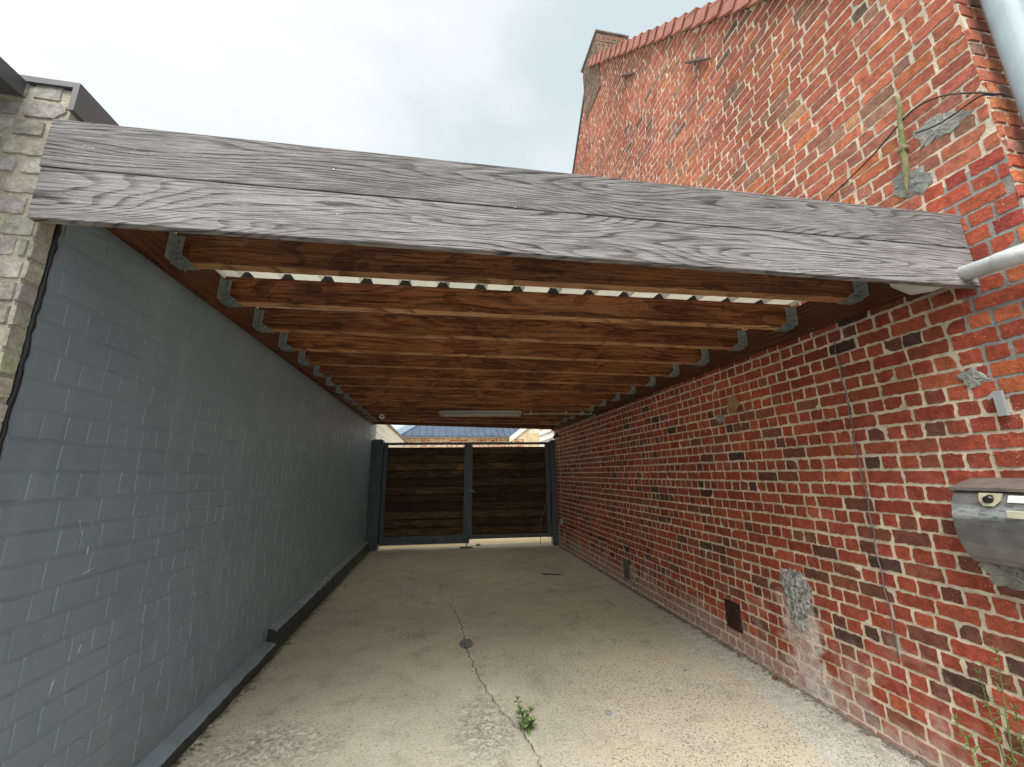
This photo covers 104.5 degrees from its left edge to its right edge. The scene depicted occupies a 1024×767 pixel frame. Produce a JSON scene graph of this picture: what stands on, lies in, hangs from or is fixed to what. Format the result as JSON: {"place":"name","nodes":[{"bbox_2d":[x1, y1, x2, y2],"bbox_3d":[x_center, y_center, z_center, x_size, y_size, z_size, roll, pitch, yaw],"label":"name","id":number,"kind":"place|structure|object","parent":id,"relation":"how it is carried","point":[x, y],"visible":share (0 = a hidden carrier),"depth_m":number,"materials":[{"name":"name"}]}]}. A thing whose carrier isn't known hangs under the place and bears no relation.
{"place":"outdoors","nodes":[
{"label":"outdoors","id":0,"kind":"place"},
{"bbox_2d":[0,0,714,429],"label":"sky","id":1,"kind":"structure","parent":0,"point":[486,82],"materials":[{"name":"white"}]},
{"bbox_2d":[397,425,518,446],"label":"barn","id":2,"kind":"structure","parent":0,"point":[417,434],"depth_m":18.11,"materials":[{"name":"blue metal"}]},
{"bbox_2d":[379,537,550,548],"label":"yard","id":3,"kind":"structure","parent":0,"point":[505,541],"depth_m":8.83,"materials":[{"name":"concrete"}]},
{"bbox_2d":[376,424,405,446],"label":"white outbuilding","id":4,"kind":"structure","parent":3,"relation":"on","point":[388,433],"depth_m":11.60,"materials":[{"name":"white paint"}]},
{"bbox_2d":[510,429,539,446],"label":"brick shed","id":5,"kind":"structure","parent":3,"relation":"on","point":[525,435],"depth_m":15.22,"materials":[{"name":"white"}]},
{"bbox_2d":[525,433,539,446],"bbox_3d":[0.986,3.328,15.011,0.986,2.900,0.025,2,-13,-10],"label":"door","id":6,"kind":"structure","parent":5,"relation":"in","point":[529,437],"depth_m":15.23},
{"bbox_2d":[539,429,553,537],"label":"white outbuilding","id":7,"kind":"structure","parent":3,"relation":"on","point":[546,435],"depth_m":10.12,"materials":[{"name":"white paint"}]},
{"bbox_2d":[171,542,929,766],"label":"driveway","id":8,"kind":"structure","parent":0,"point":[710,706],"depth_m":2.85,"materials":[{"name":"concrete"}]},
{"bbox_2d":[365,439,384,550],"bbox_3d":[-2.868,2.328,8.315,0.235,2.295,0.180,1,-13,-6],"label":"gate post","id":9,"kind":"object","parent":8,"relation":"on","point":[374,502],"visible":0.79,"depth_m":8.23,"materials":[{"name":"black metal"}]},
{"bbox_2d":[378,442,469,546],"bbox_3d":[-1.841,2.334,8.398,1.880,2.155,0.102,1,-13,-6],"label":"gate leaf","id":10,"kind":"object","parent":9,"relation":"attached to","point":[425,495],"visible":0.99,"depth_m":8.40,"materials":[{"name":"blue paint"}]},
{"bbox_2d":[459,639,472,646],"bbox_3d":[-0.415,2.345,3.586,0.128,0.008,0.177,2,-13,-10],"label":"drain cover","id":11,"kind":"object","parent":8,"relation":"on","point":[466,643],"visible":1,"depth_m":3.58,"materials":[{"name":"grey metal"}]},
{"bbox_2d":[514,695,536,733],"bbox_3d":[0.081,1.998,2.389,0.133,0.177,0.142,2,-13,-10],"label":"weed","id":12,"kind":"object","parent":8,"relation":"on","point":[528,725],"visible":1,"depth_m":2.39,"materials":[{"name":"green plant"}]},
{"bbox_2d":[300,553,877,764],"bbox_3d":[-0.326,2.589,4.649,3.560,0.011,6.180,2,-13,-10],"label":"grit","id":13,"kind":"object","parent":8,"relation":"on","point":[559,693],"visible":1,"depth_m":2.79,"materials":[{"name":"grey gravel"}]},
{"bbox_2d":[605,710,611,715],"bbox_3d":[0.612,2.089,2.515,0.041,0.026,0.032,8,-15,-34],"label":"stone","id":14,"kind":"object","parent":8,"relation":"on","point":[608,712],"visible":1,"depth_m":2.51,"materials":[{"name":"grey stone"}]},
{"bbox_2d":[950,646,1023,766],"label":"tall weed","id":15,"kind":"object","parent":8,"relation":"on","point":[1013,759],"visible":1,"depth_m":1.74,"materials":[{"name":"green plant"}]},
{"label":"ground","id":16,"kind":"structure","parent":0,"visible":0},
{"bbox_2d":[0,57,118,431],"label":"brick building","id":17,"kind":"structure","parent":16,"relation":"on","point":[32,108],"depth_m":1.45,"materials":[{"name":"beige brick"}]},
{"bbox_2d":[27,119,979,430],"bbox_3d":[-0.397,0.090,5.257,3.980,0.478,7.631,2,-13,-10],"label":"carport","id":18,"kind":"object","parent":17,"relation":"attached to","point":[393,289],"visible":0.97,"depth_m":2.07,"materials":[{"name":"brown wood"}]},
{"bbox_2d":[438,411,522,416],"bbox_3d":[-0.501,0.487,6.371,1.350,0.093,0.080,0,-13,-4],"label":"tube light","id":19,"kind":"object","parent":18,"relation":"attached to","point":[480,413],"visible":1,"depth_m":6.34,"materials":[{"name":"grey plastic"}]},
{"bbox_2d":[523,411,595,518],"bbox_3d":[1.112,1.577,7.115,1.094,1.913,2.379,-5,-14,20],"label":"cable","id":20,"kind":"object","parent":18,"relation":"hanging from","point":[559,446],"visible":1,"depth_m":6.92,"materials":[{"name":"grey plastic"}]},
{"bbox_2d":[957,243,1023,279],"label":"drain pipe","id":21,"kind":"object","parent":18,"relation":"attached to","point":[1007,258],"visible":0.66,"depth_m":1.76,"materials":[{"name":"white plastic"}]},
{"bbox_2d":[0,224,376,766],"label":"painted wall","id":22,"kind":"structure","parent":16,"relation":"on","point":[184,492],"depth_m":2.00,"materials":[{"name":"grey stone"}]},
{"bbox_2d":[548,440,558,544],"bbox_3d":[0.951,2.387,8.735,0.205,2.270,0.180,1,-13,-6],"label":"gate post","id":23,"kind":"object","parent":16,"relation":"on","point":[554,515],"visible":0.45,"depth_m":8.64,"materials":[{"name":"black metal"}]},
{"bbox_2d":[469,442,551,538],"bbox_3d":[-0.016,2.284,8.597,1.830,2.015,0.140,1,-13,-6],"label":"gate leaf","id":24,"kind":"object","parent":23,"relation":"attached to","point":[509,488],"visible":1,"depth_m":8.61,"materials":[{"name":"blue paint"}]},
{"bbox_2d":[540,490,548,544],"bbox_3d":[0.705,2.652,8.532,0.242,1.530,0.034,1,-13,-6],"label":"cable","id":25,"kind":"object","parent":23,"relation":"hanging from","point":[541,517],"visible":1,"depth_m":8.46,"materials":[{"name":"grey metal"}]},
{"bbox_2d":[554,0,1023,766],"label":"brick house","id":26,"kind":"structure","parent":16,"relation":"on","point":[726,504],"depth_m":2.56,"materials":[{"name":"red brick"}]},
{"bbox_2d":[834,343,898,657],"bbox_3d":[2.108,0.620,2.374,0.006,1.816,0.026,2,-13,-10],"label":"cable","id":27,"kind":"object","parent":26,"relation":"attached to","point":[868,505],"visible":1,"depth_m":2.34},
{"bbox_2d":[825,91,1005,200],"bbox_3d":[2.176,-1.325,2.402,0.078,0.229,1.129,2,-13,-10],"label":"cable","id":28,"kind":"object","parent":26,"relation":"attached to","point":[959,93],"visible":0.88,"depth_m":2.15,"materials":[{"name":"black rubber"}]},
{"bbox_2d":[915,94,993,133],"bbox_3d":[2.214,-1.349,1.998,0.014,0.083,0.299,2,-13,-12],"label":"cable","id":29,"kind":"object","parent":26,"relation":"attached to","point":[954,113],"visible":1,"depth_m":1.98,"materials":[{"name":"black rubber"}]},
{"bbox_2d":[948,478,1023,569],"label":"mailbox","id":30,"kind":"object","parent":26,"relation":"attached to","point":[988,516],"visible":1,"depth_m":1.72,"materials":[{"name":"grey metal"}]},
{"bbox_2d":[987,390,1009,415],"bbox_3d":[2.218,0.091,1.810,0.018,0.115,0.048,2,-13,-10],"label":"house number","id":31,"kind":"object","parent":26,"relation":"attached to","point":[999,399],"visible":1,"depth_m":1.80,"materials":[{"name":"grey plastic"}]},
{"bbox_2d":[979,0,1023,124],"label":"downpipe","id":32,"kind":"object","parent":26,"relation":"attached to","point":[1004,20],"visible":1,"depth_m":1.85,"materials":[{"name":"metal"}]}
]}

